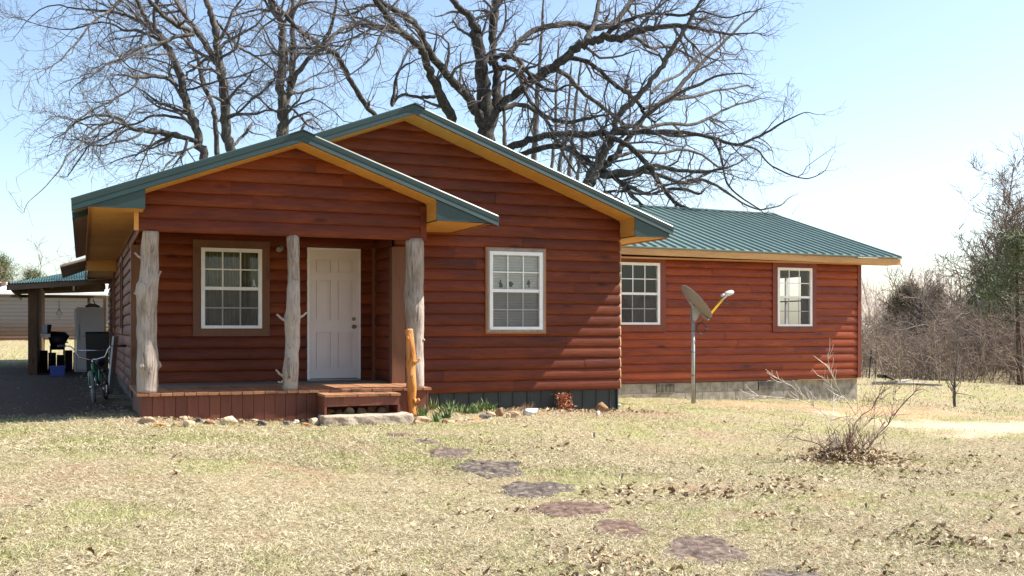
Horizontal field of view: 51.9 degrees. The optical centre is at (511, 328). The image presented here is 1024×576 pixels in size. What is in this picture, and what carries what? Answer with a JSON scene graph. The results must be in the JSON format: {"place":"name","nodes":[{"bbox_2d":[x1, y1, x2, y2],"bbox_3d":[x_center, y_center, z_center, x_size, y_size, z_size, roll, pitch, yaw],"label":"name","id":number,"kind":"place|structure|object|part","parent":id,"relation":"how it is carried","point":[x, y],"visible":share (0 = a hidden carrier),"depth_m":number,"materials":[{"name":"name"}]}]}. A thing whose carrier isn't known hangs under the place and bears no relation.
{"place":"outdoors","nodes":[
{"label":"outdoors","id":0,"kind":"place"},
{"bbox_2d":[0,330,1023,575],"bbox_3d":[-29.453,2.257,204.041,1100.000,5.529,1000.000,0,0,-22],"label":"ground","id":1,"kind":"structure","parent":0,"point":[18,386],"depth_m":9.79,"materials":[{"name":"beige plant"}]},
{"bbox_2d":[0,251,27,281],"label":"pine tree","id":2,"kind":"object","parent":1,"relation":"on","point":[5,262],"visible":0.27,"depth_m":69.67,"materials":[{"name":"green plant"}]},
{"bbox_2d":[0,263,34,281],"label":"bare tree","id":3,"kind":"object","parent":1,"relation":"on","point":[14,270],"visible":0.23,"depth_m":66.01,"materials":[{"name":"green plant"}]},
{"bbox_2d":[13,263,46,281],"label":"pine tree","id":4,"kind":"object","parent":1,"relation":"on","point":[27,273],"visible":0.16,"depth_m":77.97,"materials":[{"name":"green plant"}]},
{"bbox_2d":[27,235,69,272],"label":"bare tree","id":5,"kind":"object","parent":1,"relation":"on","point":[40,258],"visible":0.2,"depth_m":84.68,"materials":[{"name":"brown wood"}]},
{"bbox_2d":[0,282,109,340],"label":"long shed","id":6,"kind":"structure","parent":1,"relation":"on","point":[13,318],"depth_m":45.71,"materials":[{"name":"beige metal"}]},
{"bbox_2d":[0,271,110,374],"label":"carport","id":7,"kind":"object","parent":1,"relation":"on","point":[36,289],"visible":0.8,"depth_m":26.10,"materials":[{"name":"brown wood"}]},
{"bbox_2d":[40,334,49,336],"bbox_3d":[-11.510,0.177,25.949,0.224,0.086,0.250,0,0,-22],"label":"plastic tray","id":8,"kind":"object","parent":7,"relation":"attached to","point":[44,335],"visible":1,"depth_m":25.83,"materials":[{"name":"plastic"}]},
{"bbox_2d":[43,325,51,333],"bbox_3d":[-11.480,0.019,25.984,0.212,0.223,0.217,0,0,-22],"label":"bucket","id":9,"kind":"object","parent":8,"relation":"on","point":[46,329],"visible":1,"depth_m":25.91,"materials":[{"name":"black plastic"}]},
{"bbox_2d":[40,350,73,370],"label":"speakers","id":10,"kind":"object","parent":1,"relation":"on","point":[44,360],"visible":0.53,"depth_m":27.53,"materials":[{"name":"black plastic"}]},
{"bbox_2d":[49,366,65,375],"bbox_3d":[-10.729,1.002,24.837,0.353,0.227,0.340,0,0,-22],"label":"storage box","id":11,"kind":"object","parent":1,"relation":"on","point":[57,370],"visible":1,"depth_m":24.70,"materials":[{"name":"blue plastic"}]},
{"bbox_2d":[48,331,69,365],"bbox_3d":[-11.676,0.603,27.096,0.533,1.057,0.480,0,0,-22],"label":"barbecue grill","id":12,"kind":"object","parent":1,"relation":"on","point":[57,338],"visible":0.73,"depth_m":26.93,"materials":[{"name":"black metal"}]},
{"bbox_2d":[74,309,75,371],"bbox_3d":[-11.223,0.315,27.022,0.035,1.608,0.480,0,0,-22],"label":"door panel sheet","id":13,"kind":"object","parent":1,"relation":"on","point":[75,340],"depth_m":26.80,"materials":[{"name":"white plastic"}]},
{"bbox_2d":[76,307,103,371],"bbox_3d":[-10.922,0.290,27.243,0.669,1.658,0.800,0,0,-22],"label":"upright freezer","id":14,"kind":"object","parent":1,"relation":"on","point":[89,319],"visible":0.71,"depth_m":26.87,"materials":[{"name":"metal"}]},
{"bbox_3d":[-10.792,0.265,26.923,0.659,1.588,0.110,0,0,-22],"label":"door","id":15,"kind":"part","parent":14,"relation":"part of","materials":[{"name":"metal"}]},
{"bbox_2d":[85,300,99,306],"bbox_3d":[-10.849,-0.645,27.215,0.362,0.209,0.107,0,0,-22],"label":"folded sack","id":16,"kind":"object","parent":14,"relation":"on","point":[91,305],"visible":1,"depth_m":27.19,"materials":[{"name":"black"}]},
{"bbox_2d":[57,345,125,402],"bbox_3d":[-6.430,0.693,16.436,0.898,0.886,1.106,0,0,26],"label":"bicycle","id":17,"kind":"object","parent":1,"relation":"on","point":[92,376],"visible":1,"depth_m":16.19,"materials":[{"name":"metal"}]},
{"bbox_2d":[83,332,109,376],"bbox_3d":[-9.863,0.630,24.978,0.597,1.099,0.735,0,0,-22],"label":"wheeled bin","id":18,"kind":"object","parent":1,"relation":"on","point":[97,340],"visible":0.59,"depth_m":24.76,"materials":[{"name":"black plastic"}]},
{"bbox_2d":[108,336,118,393],"bbox_3d":[-7.012,0.641,18.474,0.058,1.005,0.497,0,0,-4],"label":"ribbed plank","id":19,"kind":"object","parent":1,"relation":"on","point":[112,366],"visible":0.79,"depth_m":18.45,"materials":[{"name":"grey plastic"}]},
{"bbox_2d":[137,417,155,423],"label":"edging stone","id":20,"kind":"object","parent":1,"relation":"on","point":[146,420],"visible":0.85,"depth_m":12.52,"materials":[{"name":"beige stone"}]},
{"bbox_2d":[153,423,164,427],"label":"edging stone","id":21,"kind":"object","parent":1,"relation":"on","point":[159,424],"visible":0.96,"depth_m":12.22,"materials":[{"name":"stone"}]},
{"bbox_2d":[0,0,324,224],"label":"bare tree","id":22,"kind":"object","parent":1,"relation":"on","point":[216,56],"visible":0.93,"depth_m":24.92,"materials":[{"name":"brown wood"}]},
{"bbox_2d":[179,416,187,420],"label":"edging stone","id":23,"kind":"object","parent":1,"relation":"on","point":[183,418],"visible":0.81,"depth_m":12.89,"materials":[{"name":"beige stone"}]},
{"bbox_2d":[183,420,194,426],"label":"edging stone","id":24,"kind":"object","parent":1,"relation":"on","point":[187,423],"visible":0.97,"depth_m":12.43,"materials":[{"name":"beige stone"}]},
{"bbox_2d":[203,420,214,424],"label":"edging stone","id":25,"kind":"object","parent":1,"relation":"on","point":[208,422],"visible":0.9,"depth_m":12.73,"materials":[{"name":"brown stone"}]},
{"bbox_2d":[220,416,237,424],"bbox_3d":[-3.456,1.134,12.845,0.218,0.131,0.090,0,0,-16],"label":"edging stone","id":26,"kind":"object","parent":1,"relation":"on","point":[230,420],"visible":0.9,"depth_m":12.81,"materials":[{"name":"beige stone"}]},
{"bbox_2d":[257,420,266,425],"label":"edging stone","id":27,"kind":"object","parent":1,"relation":"on","point":[262,422],"visible":0.95,"depth_m":12.92,"materials":[{"name":"grey stone"}]},
{"bbox_2d":[177,0,393,136],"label":"bare tree","id":28,"kind":"object","parent":1,"relation":"on","point":[283,115],"visible":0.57,"depth_m":27.17,"materials":[{"name":"brown wood"}]},
{"bbox_2d":[308,418,318,424],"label":"edging stone","id":29,"kind":"object","parent":1,"relation":"on","point":[312,421],"visible":0.87,"depth_m":13.28,"materials":[{"name":"beige stone"}]},
{"bbox_2d":[327,409,333,413],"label":"rubble stone","id":30,"kind":"object","parent":1,"relation":"on","point":[330,411],"visible":0.63,"depth_m":13.70,"materials":[{"name":"brown stone"}]},
{"bbox_2d":[334,409,342,413],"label":"rubble stone","id":31,"kind":"object","parent":1,"relation":"on","point":[339,411],"visible":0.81,"depth_m":13.74,"materials":[{"name":"brown stone"}]},
{"bbox_2d":[344,407,354,413],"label":"rubble stone","id":32,"kind":"object","parent":1,"relation":"on","point":[349,410],"visible":0.89,"depth_m":13.80,"materials":[{"name":"stone"}]},
{"bbox_2d":[317,391,400,418],"bbox_3d":[-2.003,1.083,13.769,0.999,0.475,0.484,0,0,-22],"label":"wooden step","id":33,"kind":"object","parent":1,"relation":"on","point":[326,400],"visible":0.85,"depth_m":13.61,"materials":[{"name":"brown wood"}]},
{"bbox_2d":[357,408,365,412],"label":"rubble stone","id":34,"kind":"object","parent":1,"relation":"on","point":[360,410],"visible":0.79,"depth_m":13.86,"materials":[{"name":"stone"}]},
{"bbox_2d":[318,412,412,425],"bbox_3d":[-1.880,1.203,13.522,1.176,0.208,0.452,0,0,-22],"label":"stone step","id":35,"kind":"object","parent":1,"relation":"on","point":[374,418],"visible":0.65,"depth_m":13.35,"materials":[{"name":"stone"}]},
{"bbox_2d":[367,406,375,412],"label":"rubble stone","id":36,"kind":"object","parent":1,"relation":"on","point":[371,409],"visible":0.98,"depth_m":13.92,"materials":[{"name":"stone"}]},
{"bbox_2d":[377,407,386,412],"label":"rubble stone","id":37,"kind":"object","parent":1,"relation":"on","point":[381,409],"visible":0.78,"depth_m":13.96,"materials":[{"name":"grey stone"}]},
{"bbox_2d":[385,433,416,436],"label":"stepping stone","id":38,"kind":"object","parent":1,"relation":"on","point":[399,434],"visible":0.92,"depth_m":12.16,"materials":[{"name":"brown stone"}]},
{"bbox_2d":[405,329,419,416],"bbox_3d":[-1.337,0.651,14.125,0.206,1.293,0.164,0,0,-22],"label":"log stub post","id":39,"kind":"object","parent":1,"relation":"on","point":[411,362],"visible":0.89,"depth_m":14.07,"materials":[{"name":"brown wood"}]},
{"bbox_2d":[413,416,429,423],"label":"edging stone","id":40,"kind":"object","parent":1,"relation":"on","point":[421,419],"visible":0.92,"depth_m":13.47,"materials":[{"name":"beige stone"}]},
{"bbox_2d":[415,403,429,415],"bbox_3d":[-1.208,1.092,14.124,0.233,0.195,0.147,0,0,-16],"label":"bulb plant","id":41,"kind":"object","parent":1,"relation":"on","point":[422,413],"visible":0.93,"depth_m":14.09,"materials":[{"name":"green plant"}]},
{"bbox_2d":[409,439,436,443],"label":"stepping stone","id":42,"kind":"object","parent":1,"relation":"on","point":[427,442],"visible":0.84,"depth_m":11.57,"materials":[{"name":"grey stone"}]},
{"bbox_2d":[428,398,438,409],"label":"bulb plant","id":43,"kind":"object","parent":1,"relation":"on","point":[430,406],"visible":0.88,"depth_m":15.11,"materials":[{"name":"green plant"}]},
{"bbox_2d":[429,410,440,421],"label":"bulb plant","id":44,"kind":"object","parent":1,"relation":"on","point":[435,418],"visible":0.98,"depth_m":13.61,"materials":[{"name":"green plant"}]},
{"bbox_2d":[436,403,447,412],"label":"bulb plant","id":45,"kind":"object","parent":1,"relation":"on","point":[442,409],"visible":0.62,"depth_m":14.51,"materials":[{"name":"green plant"}]},
{"bbox_2d":[432,404,453,418],"bbox_3d":[-0.906,1.090,13.907,0.325,0.233,0.154,0,0,-15],"label":"bulb plant","id":46,"kind":"object","parent":1,"relation":"on","point":[447,415],"visible":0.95,"depth_m":13.89,"materials":[{"name":"green plant"}]},
{"bbox_2d":[429,446,473,459],"bbox_3d":[-0.614,1.310,10.952,0.537,0.101,0.799,0,0,-4],"label":"stepping stone","id":47,"kind":"object","parent":1,"relation":"on","point":[440,451],"visible":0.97,"depth_m":10.96,"materials":[{"name":"grey stone"}]},
{"bbox_2d":[443,399,459,412],"bbox_3d":[-0.850,1.084,14.759,0.241,0.224,0.290,0,0,7],"label":"bulb plant","id":48,"kind":"object","parent":1,"relation":"on","point":[449,406],"visible":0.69,"depth_m":14.75,"materials":[{"name":"green plant"}]},
{"bbox_2d":[462,404,474,413],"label":"bulb plant","id":49,"kind":"object","parent":1,"relation":"on","point":[469,411],"visible":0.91,"depth_m":14.58,"materials":[{"name":"green plant"}]},
{"bbox_2d":[466,403,478,413],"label":"bulb plant","id":50,"kind":"object","parent":1,"relation":"on","point":[476,410],"visible":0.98,"depth_m":14.62,"materials":[{"name":"green plant"}]},
{"bbox_2d":[474,400,485,411],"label":"bulb plant","id":51,"kind":"object","parent":1,"relation":"on","point":[480,408],"visible":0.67,"depth_m":15.06,"materials":[{"name":"green plant"}]},
{"bbox_2d":[60,103,901,420],"bbox_3d":[-0.829,-0.743,23.615,17.210,4.985,17.660,0,0,-22],"label":"log cabin","id":52,"kind":"object","parent":1,"relation":"on","point":[288,277],"visible":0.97,"depth_m":16.05,"materials":[{"name":"wood"}]},
{"bbox_2d":[113,272,116,332],"bbox_3d":[-8.830,-0.600,23.426,0.085,1.400,1.050,0,0,-22],"label":"window","id":53,"kind":"structure","parent":52,"relation":"in","point":[114,280],"depth_m":22.93,"materials":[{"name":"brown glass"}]},
{"bbox_2d":[120,255,125,333],"bbox_3d":[-7.050,-0.600,19.076,0.085,1.400,1.050,0,0,-22],"label":"window","id":54,"kind":"structure","parent":52,"relation":"in","point":[121,258],"depth_m":18.67,"materials":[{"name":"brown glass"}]},
{"bbox_2d":[193,239,269,335],"bbox_3d":[-4.200,-0.593,15.721,1.111,1.420,0.256,0,0,-22],"label":"window","id":55,"kind":"structure","parent":52,"relation":"in","point":[231,284],"depth_m":15.75,"materials":[{"name":"white plastic"}]},
{"bbox_2d":[307,247,360,380],"bbox_3d":[-2.751,-0.213,16.244,0.830,2.045,0.168,0,0,-22],"label":"door","id":56,"kind":"structure","parent":52,"relation":"in","point":[333,274],"depth_m":16.23,"materials":[{"name":"paint"}]},
{"bbox_2d":[484,247,545,333],"bbox_3d":[0.055,-0.580,16.247,1.009,1.324,0.107,0,0,-22],"label":"window","id":57,"kind":"structure","parent":52,"relation":"in","point":[522,322],"depth_m":16.27,"materials":[{"name":"white glass"}]},
{"bbox_2d":[618,255,665,331],"bbox_3d":[2.530,-0.700,21.282,1.220,1.530,0.252,0,0,-22],"label":"window","id":58,"kind":"structure","parent":52,"relation":"in","point":[643,285],"depth_m":21.37,"materials":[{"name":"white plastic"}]},
{"bbox_2d":[780,275,800,323],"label":"muntins","id":59,"kind":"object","parent":52,"relation":"in","point":[792,276],"depth_m":25.68,"materials":[{"name":"white plastic"}]},
{"bbox_2d":[771,263,816,331],"bbox_3d":[6.075,-0.672,22.653,1.140,1.495,0.107,0,0,-22],"label":"window","id":60,"kind":"structure","parent":52,"relation":"in","point":[776,267],"depth_m":22.64,"materials":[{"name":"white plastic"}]},
{"bbox_2d":[479,414,490,418],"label":"edging stone","id":61,"kind":"object","parent":1,"relation":"on","point":[483,416],"visible":0.95,"depth_m":14.07,"materials":[{"name":"grey stone"}]},
{"bbox_2d":[481,397,492,410],"bbox_3d":[-0.362,1.132,15.510,0.228,0.237,0.237,0,0,10],"label":"bulb plant","id":62,"kind":"object","parent":1,"relation":"on","point":[488,406],"visible":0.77,"depth_m":15.49,"materials":[{"name":"green plant"}]},
{"bbox_2d":[452,459,524,478],"bbox_3d":[-0.182,1.377,10.324,0.843,0.119,0.986,0,0,-22],"label":"stepping stone","id":63,"kind":"object","parent":1,"relation":"on","point":[479,467],"visible":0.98,"depth_m":10.27,"materials":[{"name":"grey stone"}]},
{"bbox_2d":[486,411,495,416],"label":"edging stone","id":64,"kind":"object","parent":1,"relation":"on","point":[491,413],"visible":0.66,"depth_m":14.28,"materials":[{"name":"beige stone"}]},
{"bbox_2d":[495,408,502,416],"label":"edging stone","id":65,"kind":"object","parent":1,"relation":"on","point":[498,412],"visible":0.96,"depth_m":14.39,"materials":[{"name":"brown stone"}]},
{"bbox_2d":[0,406,1023,575],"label":"fallen leaves","id":66,"kind":"object","parent":1,"relation":"on","point":[856,453],"visible":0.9,"depth_m":8.75,"materials":[{"name":"brown plant"}]},
{"bbox_2d":[508,411,519,417],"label":"edging stone","id":67,"kind":"object","parent":1,"relation":"on","point":[515,414],"visible":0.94,"depth_m":14.38,"materials":[{"name":"beige stone"}]},
{"bbox_2d":[497,56,535,145],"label":"slim tree","id":68,"kind":"object","parent":1,"relation":"on","point":[504,142],"visible":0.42,"depth_m":49.52,"materials":[{"name":"brown wood"}]},
{"bbox_2d":[204,0,847,220],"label":"oak tree","id":69,"kind":"object","parent":1,"relation":"on","point":[485,109],"visible":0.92,"depth_m":28.22,"materials":[{"name":"brown plant"}]},
{"bbox_2d":[523,408,538,415],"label":"edging stone","id":70,"kind":"object","parent":1,"relation":"on","point":[531,411],"visible":0.83,"depth_m":14.79,"materials":[{"name":"white stone"}]},
{"bbox_2d":[520,0,553,160],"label":"slim tree","id":71,"kind":"object","parent":1,"relation":"on","point":[533,157],"visible":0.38,"depth_m":43.60,"materials":[{"name":"brown wood"}]},
{"bbox_2d":[499,481,575,497],"bbox_3d":[0.248,1.440,9.329,0.790,0.073,0.961,0,0,6],"label":"stepping stone","id":72,"kind":"object","parent":1,"relation":"on","point":[547,488],"visible":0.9,"depth_m":9.32,"materials":[{"name":"grey stone"}]},
{"bbox_2d":[535,13,583,174],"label":"slim tree","id":73,"kind":"object","parent":1,"relation":"on","point":[555,129],"visible":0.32,"depth_m":45.61,"materials":[{"name":"brown wood"}]},
{"bbox_2d":[550,392,576,410],"bbox_3d":[0.831,1.144,16.425,0.423,0.303,0.387,0,0,21],"label":"dry shrub","id":74,"kind":"object","parent":1,"relation":"on","point":[564,400],"visible":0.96,"depth_m":16.42,"materials":[{"name":"red plant"}]},
{"bbox_2d":[524,501,614,516],"bbox_3d":[0.502,1.450,8.394,0.848,0.060,0.734,0,0,-22],"label":"stepping stone","id":75,"kind":"object","parent":1,"relation":"on","point":[564,508],"visible":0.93,"depth_m":8.34,"materials":[{"name":"brown stone"}]},
{"bbox_2d":[554,61,594,175],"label":"slim tree","id":76,"kind":"object","parent":1,"relation":"on","point":[567,110],"visible":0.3,"depth_m":47.44,"materials":[{"name":"brown wood"}]},
{"bbox_2d":[555,42,613,178],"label":"slim tree","id":77,"kind":"object","parent":1,"relation":"on","point":[574,114],"visible":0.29,"depth_m":49.24,"materials":[{"name":"brown wood"}]},
{"bbox_2d":[565,87,611,180],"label":"slim tree","id":78,"kind":"object","parent":1,"relation":"on","point":[581,138],"visible":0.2,"depth_m":52.73,"materials":[{"name":"brown wood"}]},
{"bbox_2d":[595,402,608,412],"bbox_3d":[1.385,1.240,16.210,0.241,0.216,0.118,0,0,-26],"label":"edging stone","id":79,"kind":"object","parent":1,"relation":"on","point":[601,407],"visible":0.87,"depth_m":16.18,"materials":[{"name":"stone"}]},
{"bbox_2d":[590,519,650,539],"bbox_3d":[0.765,1.450,7.592,0.485,0.055,0.853,0,0,-3],"label":"stepping stone","id":80,"kind":"object","parent":1,"relation":"on","point":[611,526],"visible":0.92,"depth_m":7.57,"materials":[{"name":"brown stone"}]},
{"bbox_2d":[539,0,797,216],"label":"bare tree","id":81,"kind":"object","parent":1,"relation":"on","point":[653,107],"visible":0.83,"depth_m":28.70,"materials":[{"name":"brown wood"}]},
{"bbox_2d":[659,535,751,566],"bbox_3d":[1.300,1.478,6.978,0.670,0.072,0.981,0,0,20],"label":"stepping stone","id":82,"kind":"object","parent":1,"relation":"on","point":[707,548],"visible":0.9,"depth_m":6.93,"materials":[{"name":"brown stone"}]},
{"bbox_2d":[681,285,733,403],"bbox_3d":[3.645,0.353,20.059,1.062,2.345,0.710,0,0,-43],"label":"satellite dish","id":83,"kind":"object","parent":1,"relation":"on","point":[698,304],"visible":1,"depth_m":19.85,"materials":[{"name":"grey metal"}]},
{"bbox_2d":[755,569,822,575],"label":"stepping stone","id":84,"kind":"object","parent":1,"relation":"on","point":[771,572],"visible":0.99,"depth_m":6.38,"materials":[{"name":"brown stone"}]},
{"bbox_2d":[741,347,928,463],"bbox_3d":[3.951,1.057,12.662,3.055,1.885,1.107,0,0,-41],"label":"bare shrub","id":85,"kind":"object","parent":1,"relation":"on","point":[850,439],"visible":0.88,"depth_m":12.68,"materials":[{"name":"brown plant"}]},
{"bbox_2d":[868,353,871,378],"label":"fence post","id":86,"kind":"object","parent":1,"relation":"on","point":[869,366],"visible":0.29,"depth_m":49.16,"materials":[{"name":"wood"}]},
{"bbox_2d":[875,337,877,377],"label":"fence post","id":87,"kind":"object","parent":1,"relation":"on","point":[876,356],"visible":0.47,"depth_m":48.32,"materials":[{"name":"brown wood"}]},
{"bbox_2d":[877,374,894,379],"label":"fallen branch","id":88,"kind":"object","parent":1,"relation":"on","point":[883,376],"visible":0.68,"depth_m":37.74,"materials":[{"name":"brown wood"}]},
{"bbox_2d":[861,310,913,347],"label":"bare tree","id":89,"kind":"object","parent":1,"relation":"on","point":[874,325],"visible":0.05,"depth_m":79.63,"materials":[{"name":"brown plant"}]},
{"bbox_2d":[872,373,923,384],"bbox_3d":[14.922,2.002,40.665,1.114,0.582,13.851,0,0,24],"label":"fallen branch","id":90,"kind":"object","parent":1,"relation":"on","point":[888,382],"visible":0.57,"depth_m":35.93,"materials":[{"name":"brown wood"}]},
{"bbox_2d":[861,279,939,356],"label":"bare tree","id":91,"kind":"object","parent":1,"relation":"on","point":[882,302],"visible":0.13,"depth_m":74.40,"materials":[{"name":"brown plant"}]},
{"bbox_2d":[874,278,930,337],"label":"cedar tree","id":92,"kind":"object","parent":1,"relation":"on","point":[896,301],"visible":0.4,"depth_m":67.73,"materials":[{"name":"green plant"}]},
{"bbox_2d":[861,258,971,366],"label":"bare tree","id":93,"kind":"object","parent":1,"relation":"on","point":[922,311],"visible":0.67,"depth_m":66.11,"materials":[{"name":"brown plant"}]},
{"bbox_2d":[896,382,942,385],"bbox_3d":[12.508,1.748,32.871,1.131,0.169,1.811,0,0,-1],"label":"fallen branch","id":94,"kind":"object","parent":1,"relation":"on","point":[915,383],"visible":0.95,"depth_m":33.00,"materials":[{"name":"grey wood"}]},
{"bbox_2d":[861,249,1005,344],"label":"woodland","id":95,"kind":"object","parent":1,"relation":"on","point":[866,303],"visible":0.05,"depth_m":93.63,"materials":[{"name":"plant"}]},
{"bbox_2d":[900,244,968,340],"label":"bare tree","id":96,"kind":"object","parent":1,"relation":"on","point":[952,290],"visible":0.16,"depth_m":72.21,"materials":[{"name":"plant"}]},
{"bbox_2d":[924,281,949,324],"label":"cedar tree","id":97,"kind":"object","parent":1,"relation":"on","point":[938,296],"visible":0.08,"depth_m":75.52,"materials":[{"name":"green plant"}]},
{"bbox_2d":[875,278,1005,375],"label":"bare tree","id":98,"kind":"object","parent":1,"relation":"on","point":[923,325],"visible":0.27,"depth_m":52.66,"materials":[{"name":"brown plant"}]},
{"bbox_2d":[861,268,1023,385],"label":"thicket","id":99,"kind":"object","parent":1,"relation":"on","point":[1003,352],"visible":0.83,"depth_m":47.90,"materials":[{"name":"brown plant"}]},
{"bbox_2d":[931,316,981,406],"bbox_3d":[11.195,0.976,26.158,1.998,2.562,1.134,0,0,-34],"label":"young fruit tree","id":100,"kind":"object","parent":1,"relation":"on","point":[954,386],"visible":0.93,"depth_m":26.11,"materials":[{"name":"brown plant"}]},
{"bbox_2d":[927,133,1023,321],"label":"bare tree","id":101,"kind":"object","parent":1,"relation":"on","point":[1012,217],"visible":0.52,"depth_m":62.05,"materials":[{"name":"brown wood"}]},
{"bbox_2d":[959,253,1015,371],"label":"pine tree","id":102,"kind":"object","parent":1,"relation":"on","point":[984,282],"visible":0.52,"depth_m":56.11,"materials":[{"name":"green plant"}]},
{"bbox_2d":[951,192,1023,319],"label":"tree","id":103,"kind":"object","parent":1,"relation":"on","point":[992,225],"visible":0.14,"depth_m":65.63,"materials":[{"name":"green plant"}]},
{"bbox_2d":[960,221,1023,385],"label":"pine tree","id":104,"kind":"object","parent":1,"relation":"on","point":[1015,254],"visible":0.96,"depth_m":46.91,"materials":[{"name":"green plant"}]},
{"bbox_2d":[0,0,1023,324],"label":"sky","id":105,"kind":"structure","parent":0,"point":[926,86],"materials":[{"name":"blue"}]},
{"bbox_2d":[517,402,533,408],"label":"dry grass tuft","id":106,"kind":"object","parent":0,"point":[524,406],"visible":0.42,"depth_m":16.31,"materials":[{"name":"plant"}]}
]}

